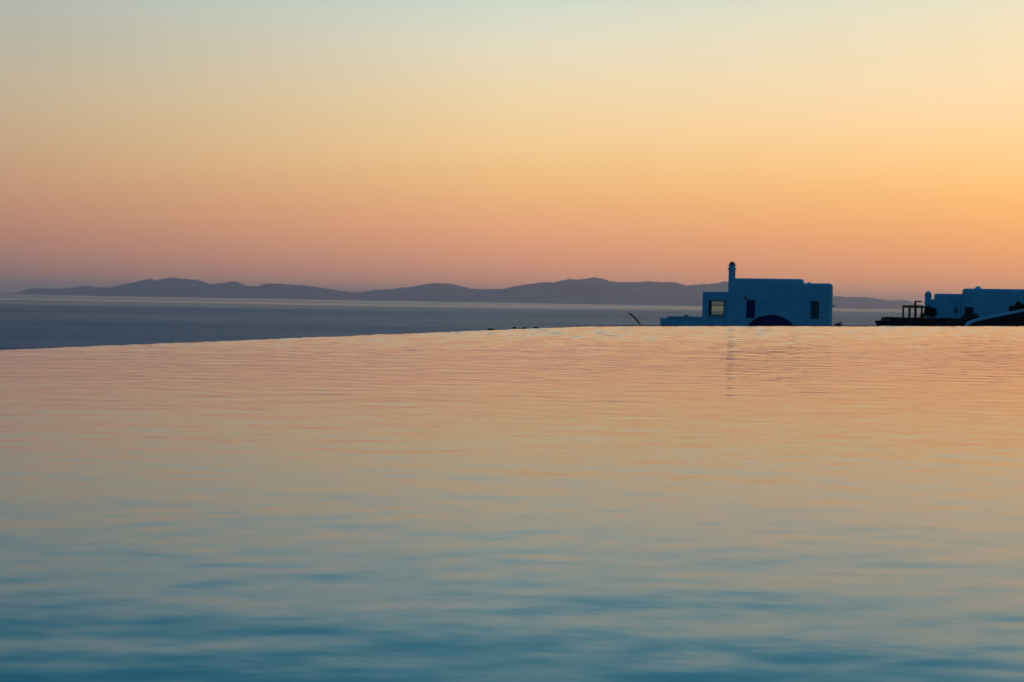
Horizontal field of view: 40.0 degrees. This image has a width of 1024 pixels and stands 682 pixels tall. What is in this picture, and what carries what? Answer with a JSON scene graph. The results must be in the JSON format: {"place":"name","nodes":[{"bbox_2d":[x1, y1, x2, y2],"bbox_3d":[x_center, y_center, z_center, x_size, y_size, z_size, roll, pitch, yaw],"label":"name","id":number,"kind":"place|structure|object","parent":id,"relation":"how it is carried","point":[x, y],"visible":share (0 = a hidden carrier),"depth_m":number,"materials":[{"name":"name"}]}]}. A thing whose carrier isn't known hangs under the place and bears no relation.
{"place":"outdoors","nodes":[
{"label":"outdoors","id":0,"kind":"place"},
{"bbox_2d":[2,286,107,294],"bbox_3d":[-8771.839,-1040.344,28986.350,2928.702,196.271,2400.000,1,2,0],"label":"hills","id":1,"kind":"structure","parent":0,"point":[70,291],"depth_m":28538.15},
{"bbox_2d":[0,293,923,349],"bbox_3d":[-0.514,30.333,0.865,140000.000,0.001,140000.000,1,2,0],"label":"sea","id":2,"kind":"structure","parent":0,"point":[32,321],"depth_m":2228.72,"materials":[{"name":"teal liquid"}]},
{"bbox_2d":[75,277,924,309],"bbox_3d":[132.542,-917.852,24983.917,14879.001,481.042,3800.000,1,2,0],"label":"hills","id":3,"kind":"structure","parent":0,"point":[594,290],"depth_m":24161.45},
{"bbox_2d":[0,326,1023,681],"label":"pool water","id":4,"kind":"structure","parent":0,"point":[702,504],"depth_m":2.38,"materials":[{"name":"teal liquid"}]},
{"bbox_2d":[0,0,1023,304],"label":"sky","id":5,"kind":"structure","parent":0,"point":[862,148],"materials":[{"name":"orange"}]},
{"bbox_2d":[552,326,1017,327],"bbox_3d":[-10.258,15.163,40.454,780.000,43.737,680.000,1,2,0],"label":"hillside","id":6,"kind":"structure","parent":0,"point":[833,326],"depth_m":57.95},
{"bbox_2d":[13,327,563,349],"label":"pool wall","id":7,"kind":"structure","parent":6,"relation":"on","point":[237,340],"depth_m":11.51,"materials":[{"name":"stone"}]},
{"bbox_2d":[660,316,701,325],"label":"terrace wall","id":8,"kind":"structure","parent":6,"relation":"on","point":[680,321],"depth_m":121.41,"materials":[{"name":"paint"}]},
{"bbox_2d":[702,262,835,325],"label":"house","id":9,"kind":"structure","parent":6,"relation":"on","point":[769,302],"depth_m":119.97,"materials":[{"name":"paint"}]},
{"bbox_2d":[708,300,724,316],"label":"window","id":10,"kind":"structure","parent":9,"relation":"in","point":[709,315],"depth_m":120.86,"materials":[{"name":"glass"}]},
{"bbox_2d":[748,315,793,325],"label":"arched door","id":11,"kind":"structure","parent":9,"relation":"in","point":[768,320],"depth_m":120.18,"materials":[{"name":"blue wood"}]},
{"bbox_2d":[810,301,818,319],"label":"window","id":12,"kind":"structure","parent":9,"relation":"in","point":[814,318],"depth_m":119.54,"materials":[{"name":"paint"}]},
{"bbox_2d":[875,317,961,325],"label":"retaining wall","id":13,"kind":"structure","parent":6,"relation":"on","point":[900,321],"depth_m":154.03,"materials":[{"name":"black stone"}]},
{"bbox_2d":[902,301,925,317],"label":"pergola","id":14,"kind":"object","parent":13,"relation":"on","point":[914,306],"visible":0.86,"depth_m":155.98,"materials":[{"name":"black wood"}]},
{"bbox_2d":[924,305,936,317],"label":"shrub","id":15,"kind":"object","parent":13,"relation":"on","point":[930,311],"visible":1,"depth_m":155.14,"materials":[{"name":"green plant"}]},
{"bbox_2d":[959,313,978,325],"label":"shrub","id":16,"kind":"object","parent":6,"relation":"on","point":[964,320],"visible":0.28,"depth_m":149.87,"materials":[{"name":"green plant"}]},
{"bbox_2d":[924,286,1023,318],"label":"villa","id":17,"kind":"object","parent":6,"relation":"on","point":[981,302],"visible":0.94,"depth_m":158.44,"materials":[{"name":"paint"}]},
{"bbox_2d":[965,307,972,318],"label":"door","id":18,"kind":"structure","parent":17,"relation":"in","point":[968,310],"depth_m":158.95,"materials":[{"name":"paint"}]},
{"bbox_2d":[965,309,1023,325],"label":"sloping wall","id":19,"kind":"structure","parent":6,"relation":"on","point":[1014,318],"depth_m":132.02,"materials":[{"name":"paint"}]},
{"bbox_2d":[1008,301,1023,311],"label":"shrub","id":20,"kind":"object","parent":6,"relation":"on","point":[1018,305],"visible":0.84,"depth_m":149.74,"materials":[{"name":"green plant"}]}
]}

